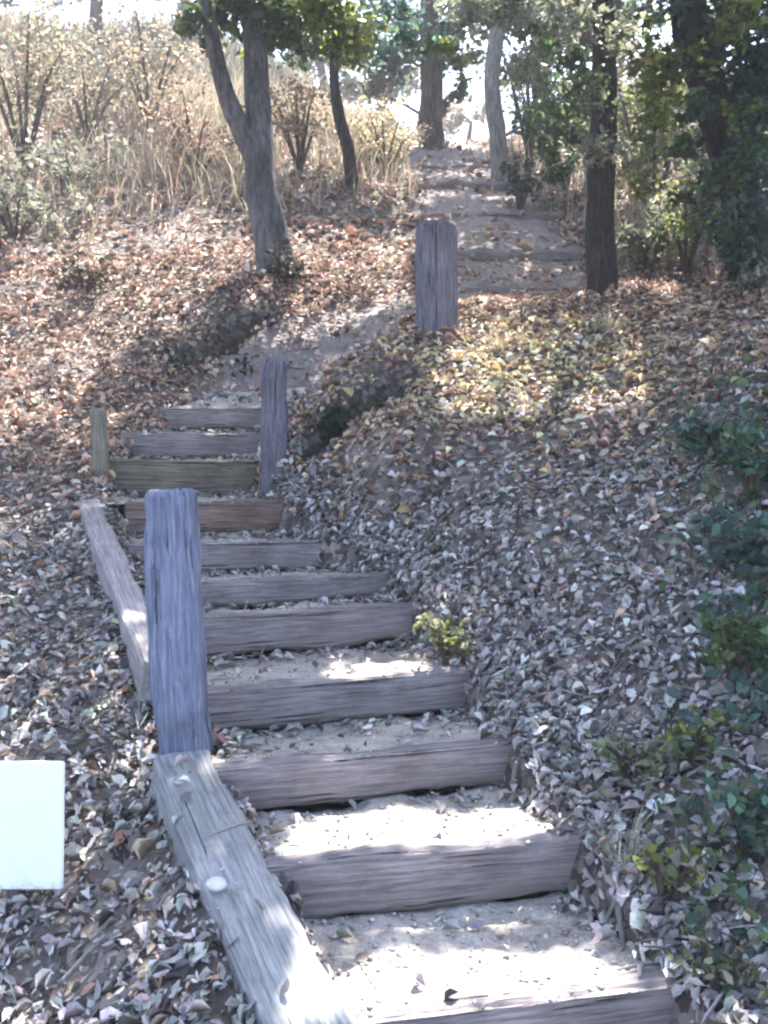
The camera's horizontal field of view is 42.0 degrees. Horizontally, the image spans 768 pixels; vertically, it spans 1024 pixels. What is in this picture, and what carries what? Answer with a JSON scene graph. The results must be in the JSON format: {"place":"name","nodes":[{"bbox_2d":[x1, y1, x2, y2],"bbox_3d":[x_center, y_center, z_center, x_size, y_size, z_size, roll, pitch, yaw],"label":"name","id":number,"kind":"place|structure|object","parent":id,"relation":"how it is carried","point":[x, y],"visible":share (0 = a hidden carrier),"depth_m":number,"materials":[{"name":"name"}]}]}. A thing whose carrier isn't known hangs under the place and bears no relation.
{"place":"outdoors","nodes":[
{"label":"outdoors","id":0,"kind":"place"},
{"bbox_2d":[0,0,764,143],"label":"sky","id":1,"kind":"structure","parent":0,"point":[476,88],"materials":[{"name":"white"}]},
{"bbox_2d":[0,31,767,1023],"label":"ground","id":2,"kind":"structure","parent":0,"point":[236,319],"depth_m":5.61,"materials":[{"name":"brown plant"}]},
{"bbox_2d":[0,0,29,20],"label":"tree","id":3,"kind":"object","parent":2,"relation":"on","point":[5,2],"visible":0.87,"depth_m":19.47,"materials":[{"name":"white plant"}]},
{"bbox_2d":[0,761,64,908],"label":"blank sign","id":4,"kind":"object","parent":2,"relation":"on","point":[32,796],"visible":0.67,"depth_m":2.95,"materials":[{"name":"white wood"}]},
{"bbox_2d":[0,138,101,241],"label":"shrub","id":5,"kind":"object","parent":2,"relation":"on","point":[34,207],"visible":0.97,"depth_m":10.37,"materials":[{"name":"green plant"}]},
{"bbox_2d":[0,0,109,171],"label":"shrub","id":6,"kind":"object","parent":2,"relation":"on","point":[28,80],"visible":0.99,"depth_m":12.68,"materials":[{"name":"brown plant"}]},
{"bbox_2d":[0,114,141,191],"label":"shrub","id":7,"kind":"object","parent":2,"relation":"on","point":[65,160],"visible":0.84,"depth_m":11.44,"materials":[{"name":"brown plant"}]},
{"bbox_2d":[49,249,116,289],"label":"shrub","id":8,"kind":"object","parent":2,"relation":"on","point":[79,272],"visible":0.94,"depth_m":8.86,"materials":[{"name":"brown plant"}]},
{"bbox_2d":[58,930,120,985],"bbox_3d":[-0.778,1.184,2.649,0.171,0.102,0.019,-2,3,-36],"label":"fallen stick","id":9,"kind":"object","parent":2,"relation":"on","point":[74,967],"visible":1,"depth_m":2.63,"materials":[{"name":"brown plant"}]},
{"bbox_2d":[34,0,157,59],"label":"tree","id":10,"kind":"object","parent":2,"relation":"on","point":[96,11],"visible":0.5,"depth_m":20.47,"materials":[{"name":"grey plant"}]},
{"bbox_2d":[36,25,162,141],"bbox_3d":[-4.068,-5.873,13.748,1.851,1.644,1.577,2,3,41],"label":"shrub","id":11,"kind":"object","parent":2,"relation":"on","point":[85,106],"visible":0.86,"depth_m":13.65,"materials":[{"name":"brown plant"}]},
{"bbox_2d":[89,408,110,482],"bbox_3d":[-1.707,-0.198,6.042,0.106,0.852,0.098,-1,2,0],"label":"wooden post","id":12,"kind":"object","parent":2,"relation":"on","point":[100,462],"visible":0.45,"depth_m":6.00,"materials":[{"name":"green wood"}]},
{"bbox_2d":[79,499,150,702],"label":"edging beam","id":13,"kind":"structure","parent":2,"relation":"on","point":[121,588],"depth_m":4.46,"materials":[{"name":"grey wood"}]},
{"bbox_2d":[68,0,225,129],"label":"shrub","id":14,"kind":"object","parent":2,"relation":"on","point":[140,60],"visible":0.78,"depth_m":14.12,"materials":[{"name":"brown plant"}]},
{"bbox_2d":[166,0,184,39],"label":"tree","id":15,"kind":"object","parent":2,"relation":"on","point":[181,2],"visible":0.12,"depth_m":21.40,"materials":[{"name":"white plant"}]},
{"bbox_2d":[144,488,213,755],"bbox_3d":[-0.699,0.527,3.412,0.188,1.214,0.170,-2,1,3],"label":"wooden post","id":16,"kind":"object","parent":2,"relation":"on","point":[177,651],"visible":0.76,"depth_m":3.34,"materials":[{"name":"grey wood"}]},
{"bbox_2d":[138,60,244,182],"bbox_3d":[-2.127,-4.526,11.903,1.496,1.256,1.442,0,3,-8],"label":"shrub","id":17,"kind":"object","parent":2,"relation":"on","point":[183,128],"visible":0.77,"depth_m":11.77,"materials":[{"name":"brown plant"}]},
{"bbox_2d":[146,341,259,377],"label":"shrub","id":18,"kind":"object","parent":2,"relation":"on","point":[166,350],"visible":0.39,"depth_m":7.62,"materials":[{"name":"brown plant"}]},
{"bbox_2d":[149,749,353,1023],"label":"edging beam","id":19,"kind":"structure","parent":2,"relation":"on","point":[269,951],"depth_m":2.69,"materials":[{"name":"grey wood"}]},
{"bbox_2d":[205,876,226,891],"bbox_3d":[-0.454,1.007,2.707,0.060,0.033,0.060,0,3,0],"label":"stone","id":20,"kind":"object","parent":19,"relation":"on","point":[216,884],"visible":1,"depth_m":2.69,"materials":[{"name":"white stone"}]},
{"bbox_2d":[258,358,287,498],"bbox_3d":[-0.674,-0.419,6.119,0.179,1.023,0.179,1,2,0],"label":"wooden post","id":21,"kind":"object","parent":2,"relation":"on","point":[274,413],"visible":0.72,"depth_m":6.03,"materials":[{"name":"grey wood"}]},
{"bbox_2d":[261,238,306,285],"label":"shrub","id":22,"kind":"object","parent":2,"relation":"on","point":[291,266],"visible":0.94,"depth_m":8.53,"materials":[{"name":"green plant"}]},
{"bbox_2d":[240,71,353,170],"bbox_3d":[-1.091,-4.854,12.311,1.449,1.350,1.268,-1,3,-13],"label":"shrub","id":23,"kind":"object","parent":2,"relation":"on","point":[284,123],"visible":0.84,"depth_m":12.29,"materials":[{"name":"brown plant"}]},
{"bbox_2d":[231,0,425,189],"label":"tree","id":24,"kind":"object","parent":2,"relation":"on","point":[341,125],"visible":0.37,"depth_m":11.95,"materials":[{"name":"green plant"}]},
{"bbox_2d":[282,23,375,103],"bbox_3d":[-1.500,-10.809,24.586,2.461,5.329,2.578,-2,3,-41],"label":"tree","id":25,"kind":"object","parent":2,"relation":"on","point":[319,65],"visible":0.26,"depth_m":24.52,"materials":[{"name":"plant"}]},
{"bbox_2d":[312,396,384,442],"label":"shrub","id":26,"kind":"object","parent":2,"relation":"on","point":[336,431],"visible":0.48,"depth_m":6.23,"materials":[{"name":"green plant"}]},
{"bbox_2d":[121,0,581,275],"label":"tree","id":27,"kind":"object","parent":2,"relation":"on","point":[251,128],"visible":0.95,"depth_m":8.83,"materials":[{"name":"green plant"}]},
{"bbox_2d":[327,40,420,122],"bbox_3d":[-0.096,-9.503,24.554,2.271,4.546,2.304,2,3,33],"label":"tree","id":28,"kind":"object","parent":2,"relation":"on","point":[412,84],"visible":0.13,"depth_m":24.23,"materials":[{"name":"plant"}]},
{"bbox_2d":[0,0,767,268],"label":"dry grass","id":29,"kind":"structure","parent":2,"relation":"on","point":[237,76],"depth_m":13.19,"materials":[{"name":"beige plant"}]},
{"bbox_2d":[346,94,432,175],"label":"shrub","id":30,"kind":"object","parent":2,"relation":"on","point":[402,139],"visible":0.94,"depth_m":13.32,"materials":[{"name":"brown plant"}]},
{"bbox_2d":[406,127,460,143],"bbox_3d":[1.216,-9.096,29.507,2.125,4.725,2.127,0,3,0],"label":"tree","id":31,"kind":"object","parent":2,"relation":"on","point":[449,137],"visible":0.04,"depth_m":29.28,"materials":[{"name":"white plant"}]},
{"bbox_2d":[415,219,458,337],"bbox_3d":[0.370,-1.388,6.996,0.310,1.258,0.217,-1,3,0],"label":"wooden post","id":32,"kind":"object","parent":2,"relation":"on","point":[436,248],"visible":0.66,"depth_m":6.89,"materials":[{"name":"grey wood"}]},
{"bbox_2d":[355,0,527,149],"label":"tree","id":33,"kind":"object","parent":2,"relation":"on","point":[434,106],"visible":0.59,"depth_m":15.24,"materials":[{"name":"green plant"}]},
{"bbox_2d":[414,163,489,168],"bbox_3d":[1.000,-4.838,14.130,1.144,0.177,0.148,0,3,-3],"label":"path timber","id":34,"kind":"object","parent":2,"relation":"on","point":[428,166],"visible":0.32,"depth_m":14.08,"materials":[{"name":"brown wood"}]},
{"bbox_2d":[399,180,521,190],"bbox_3d":[0.983,-4.087,12.570,1.616,0.173,0.164,0,3,4],"label":"path timber","id":35,"kind":"object","parent":2,"relation":"on","point":[451,184],"visible":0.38,"depth_m":12.52,"materials":[{"name":"brown wood"}]},
{"bbox_2d":[442,100,502,144],"bbox_3d":[2.390,-9.092,27.700,2.269,4.505,2.112,0,3,0],"label":"tree","id":36,"kind":"object","parent":2,"relation":"on","point":[458,117],"visible":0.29,"depth_m":27.48,"materials":[{"name":"white plant"}]},
{"bbox_2d":[433,0,551,182],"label":"tree","id":37,"kind":"object","parent":2,"relation":"on","point":[495,120],"visible":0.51,"depth_m":13.31,"materials":[{"name":"grey plant"}]},
{"bbox_2d":[420,211,564,221],"bbox_3d":[1.205,-3.278,11.193,1.618,0.176,0.160,0,3,-2],"label":"path timber","id":38,"kind":"object","parent":2,"relation":"on","point":[517,215],"visible":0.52,"depth_m":11.15,"materials":[{"name":"brown wood"}]},
{"bbox_2d":[476,323,526,352],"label":"grass tuft","id":39,"kind":"object","parent":2,"relation":"on","point":[497,344],"visible":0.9,"depth_m":6.71,"materials":[{"name":"beige plant"}]},
{"bbox_2d":[459,0,571,158],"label":"shrub","id":40,"kind":"object","parent":2,"relation":"on","point":[517,98],"visible":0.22,"depth_m":14.27,"materials":[{"name":"green plant"}]},
{"bbox_2d":[457,281,578,292],"bbox_3d":[1.128,-1.877,8.569,1.148,0.178,0.166,0,3,-4],"label":"path timber","id":41,"kind":"object","parent":2,"relation":"on","point":[491,286],"visible":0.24,"depth_m":8.49,"materials":[{"name":"brown wood"}]},
{"bbox_2d":[457,247,581,260],"bbox_3d":[1.284,-2.468,9.663,1.236,0.175,0.142,0,3,4],"label":"path timber","id":42,"kind":"object","parent":2,"relation":"on","point":[484,254],"visible":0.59,"depth_m":9.62,"materials":[{"name":"brown wood"}]},
{"bbox_2d":[496,154,544,209],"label":"shrub","id":43,"kind":"object","parent":2,"relation":"on","point":[517,186],"visible":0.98,"depth_m":11.42,"materials":[{"name":"green plant"}]},
{"bbox_2d":[480,0,592,129],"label":"tree","id":44,"kind":"object","parent":2,"relation":"on","point":[572,32],"visible":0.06,"depth_m":20.07,"materials":[{"name":"green plant"}]},
{"bbox_2d":[507,36,592,191],"bbox_3d":[2.167,-4.698,12.040,1.195,1.865,1.137,1,3,30],"label":"shrub","id":45,"kind":"object","parent":2,"relation":"on","point":[552,131],"visible":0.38,"depth_m":11.89,"materials":[{"name":"green plant"}]},
{"bbox_2d":[375,340,767,998],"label":"ground ivy","id":46,"kind":"object","parent":2,"relation":"on","point":[759,706],"visible":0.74,"depth_m":3.40,"materials":[{"name":"green plant"}]},
{"bbox_2d":[543,0,649,191],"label":"tree","id":47,"kind":"object","parent":2,"relation":"on","point":[550,9],"visible":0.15,"depth_m":11.65,"materials":[{"name":"green plant"}]},
{"bbox_2d":[525,0,667,87],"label":"tree","id":48,"kind":"object","parent":2,"relation":"on","point":[638,6],"visible":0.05,"depth_m":21.83,"materials":[{"name":"green plant"}]},
{"bbox_2d":[533,0,660,297],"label":"tree","id":49,"kind":"object","parent":2,"relation":"on","point":[605,150],"visible":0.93,"depth_m":7.75,"materials":[{"name":"green plant"}]},
{"bbox_2d":[591,301,634,331],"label":"grass tuft","id":50,"kind":"object","parent":2,"relation":"on","point":[609,324],"visible":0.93,"depth_m":6.81,"materials":[{"name":"beige plant"}]},
{"bbox_2d":[601,874,625,925],"bbox_3d":[0.549,1.216,2.776,0.339,0.395,0.039,-2,3,-34],"label":"fallen stick","id":51,"kind":"object","parent":2,"relation":"on","point":[610,910],"visible":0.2,"depth_m":2.82,"materials":[{"name":"wood"}]},
{"bbox_2d":[615,904,625,951],"bbox_3d":[0.656,1.224,2.733,0.019,0.253,0.161,0,3,0],"label":"fallen stick","id":52,"kind":"object","parent":2,"relation":"on","point":[618,911],"visible":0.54,"depth_m":2.76,"materials":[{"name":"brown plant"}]},
{"bbox_2d":[557,3,688,170],"bbox_3d":[3.268,-5.518,13.281,1.932,2.330,2.173,2,3,41],"label":"shrub","id":53,"kind":"object","parent":2,"relation":"on","point":[623,104],"visible":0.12,"depth_m":13.09,"materials":[{"name":"plant"}]},
{"bbox_2d":[558,803,689,876],"bbox_3d":[0.687,0.955,2.889,0.304,0.198,0.290,-1,3,-30],"label":"grass tuft","id":54,"kind":"object","parent":2,"relation":"on","point":[619,859],"visible":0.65,"depth_m":2.91,"materials":[{"name":"green plant"}]},
{"bbox_2d":[561,71,700,220],"bbox_3d":[2.775,-3.799,10.276,1.390,1.709,1.399,-2,3,-38],"label":"shrub","id":55,"kind":"object","parent":2,"relation":"on","point":[661,143],"visible":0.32,"depth_m":10.27,"materials":[{"name":"green plant"}]},
{"bbox_2d":[583,720,713,789],"bbox_3d":[0.855,0.811,3.202,0.378,0.230,0.349,2,3,34],"label":"weed","id":56,"kind":"object","parent":2,"relation":"on","point":[614,751],"visible":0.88,"depth_m":3.20,"materials":[{"name":"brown plant"}]},
{"bbox_2d":[615,197,705,269],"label":"shrub","id":57,"kind":"object","parent":2,"relation":"on","point":[638,246],"visible":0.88,"depth_m":8.81,"materials":[{"name":"green plant"}]},
{"bbox_2d":[626,839,723,904],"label":"weed","id":58,"kind":"object","parent":2,"relation":"on","point":[660,877],"visible":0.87,"depth_m":2.71,"materials":[{"name":"green plant"}]},
{"bbox_2d":[644,168,721,276],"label":"shrub","id":59,"kind":"object","parent":2,"relation":"on","point":[686,260],"visible":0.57,"depth_m":8.54,"materials":[{"name":"green plant"}]},
{"bbox_2d":[615,0,767,295],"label":"tree","id":60,"kind":"object","parent":2,"relation":"on","point":[703,40],"visible":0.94,"depth_m":7.51,"materials":[{"name":"green plant"}]},
{"bbox_2d":[662,704,739,773],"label":"weed","id":61,"kind":"object","parent":2,"relation":"on","point":[681,730],"visible":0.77,"depth_m":3.17,"materials":[{"name":"green plant"}]},
{"bbox_2d":[639,41,767,161],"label":"shrub","id":62,"kind":"object","parent":2,"relation":"on","point":[694,121],"visible":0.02,"depth_m":11.42,"materials":[{"name":"green plant"}]},
{"bbox_2d":[663,134,767,222],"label":"shrub","id":63,"kind":"object","parent":2,"relation":"on","point":[692,165],"visible":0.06,"depth_m":9.45,"materials":[{"name":"green plant"}]},
{"bbox_2d":[665,920,767,993],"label":"weed","id":64,"kind":"object","parent":2,"relation":"on","point":[712,971],"visible":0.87,"depth_m":2.46,"materials":[{"name":"green plant"}]},
{"bbox_2d":[671,404,767,462],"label":"weed","id":65,"kind":"object","parent":2,"relation":"on","point":[709,431],"visible":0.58,"depth_m":4.68,"materials":[{"name":"green plant"}]},
{"bbox_2d":[673,777,767,861],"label":"weed","id":66,"kind":"object","parent":2,"relation":"on","point":[741,813],"visible":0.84,"depth_m":2.77,"materials":[{"name":"green plant"}]},
{"bbox_2d":[676,190,767,283],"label":"shrub","id":67,"kind":"object","parent":2,"relation":"on","point":[742,248],"visible":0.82,"depth_m":7.36,"materials":[{"name":"green plant"}]},
{"bbox_2d":[698,611,767,693],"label":"weed","id":68,"kind":"object","parent":2,"relation":"on","point":[726,644],"visible":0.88,"depth_m":3.40,"materials":[{"name":"green plant"}]},
{"bbox_2d":[700,507,767,578],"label":"weed","id":69,"kind":"object","parent":2,"relation":"on","point":[755,550],"visible":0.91,"depth_m":3.82,"materials":[{"name":"green plant"}]},
{"bbox_2d":[707,0,766,50],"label":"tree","id":70,"kind":"object","parent":2,"relation":"on","point":[708,1],"visible":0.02,"depth_m":20.09,"materials":[{"name":"plant"}]},
{"bbox_2d":[717,422,767,507],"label":"weed","id":71,"kind":"object","parent":2,"relation":"on","point":[747,466],"visible":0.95,"depth_m":4.27,"materials":[{"name":"green plant"}]},
{"bbox_2d":[106,387,683,1023],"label":"path","id":72,"kind":"structure","parent":0,"point":[530,965],"depth_m":2.97,"materials":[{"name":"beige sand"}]},
{"bbox_2d":[110,458,256,493],"bbox_3d":[-1.222,-0.222,6.292,1.110,0.227,0.102,0,3,-12],"label":"timber step","id":73,"kind":"object","parent":72,"relation":"on","point":[146,476],"visible":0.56,"depth_m":6.24,"materials":[{"name":"brown wood"}]},
{"bbox_2d":[120,432,259,457],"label":"timber step","id":74,"kind":"object","parent":72,"relation":"on","point":[191,444],"visible":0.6,"depth_m":6.66,"materials":[{"name":"grey wood"}]},
{"bbox_2d":[125,498,282,534],"bbox_3d":[-0.971,0.025,5.826,1.040,0.205,0.101,-1,1,-16],"label":"timber step","id":75,"kind":"object","parent":72,"relation":"on","point":[255,514],"visible":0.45,"depth_m":5.80,"materials":[{"name":"red wood"}]},
{"bbox_2d":[158,407,260,429],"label":"timber step","id":76,"kind":"object","parent":72,"relation":"on","point":[199,418],"visible":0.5,"depth_m":7.07,"materials":[{"name":"grey wood"}]},
{"bbox_2d":[127,539,320,570],"bbox_3d":[-0.772,0.235,5.340,1.160,0.180,0.101,-1,2,-18],"label":"timber step","id":77,"kind":"object","parent":72,"relation":"on","point":[280,554],"visible":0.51,"depth_m":5.33,"materials":[{"name":"grey wood"}]},
{"bbox_2d":[201,571,388,606],"bbox_3d":[-0.481,0.384,4.952,1.355,0.144,0.105,-1,1,-22],"label":"timber step","id":78,"kind":"object","parent":72,"relation":"on","point":[239,591],"visible":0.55,"depth_m":4.92,"materials":[{"name":"grey wood"}]},
{"bbox_2d":[204,603,414,656],"bbox_3d":[-0.338,0.523,4.517,1.283,0.202,0.101,-1,1,-23],"label":"timber step","id":79,"kind":"object","parent":72,"relation":"on","point":[235,633],"visible":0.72,"depth_m":4.47,"materials":[{"name":"grey wood"}]},
{"bbox_2d":[207,665,469,730],"bbox_3d":[-0.130,0.746,4.020,1.316,0.195,0.101,-1,1,-22],"label":"timber step","id":80,"kind":"object","parent":72,"relation":"on","point":[281,705],"visible":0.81,"depth_m":3.96,"materials":[{"name":"grey wood"}]},
{"bbox_2d":[212,736,510,808],"bbox_3d":[0.001,0.906,3.497,1.204,0.178,0.101,-1,3,-17],"label":"timber step","id":81,"kind":"object","parent":72,"relation":"on","point":[293,779],"visible":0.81,"depth_m":3.43,"materials":[{"name":"grey wood"}]},
{"bbox_2d":[265,829,581,918],"bbox_3d":[0.187,1.078,2.997,1.091,0.207,0.102,-1,3,-12],"label":"timber step","id":82,"kind":"object","parent":72,"relation":"on","point":[384,877],"visible":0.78,"depth_m":2.94,"materials":[{"name":"grey wood"}]},
{"bbox_2d":[413,611,477,665],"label":"weed","id":83,"kind":"object","parent":72,"relation":"on","point":[448,652],"visible":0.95,"depth_m":4.21,"materials":[{"name":"green plant"}]},
{"bbox_2d":[348,965,675,1023],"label":"timber step","id":84,"kind":"object","parent":72,"relation":"on","point":[655,1006],"visible":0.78,"depth_m":2.48,"materials":[{"name":"grey wood"}]}
]}

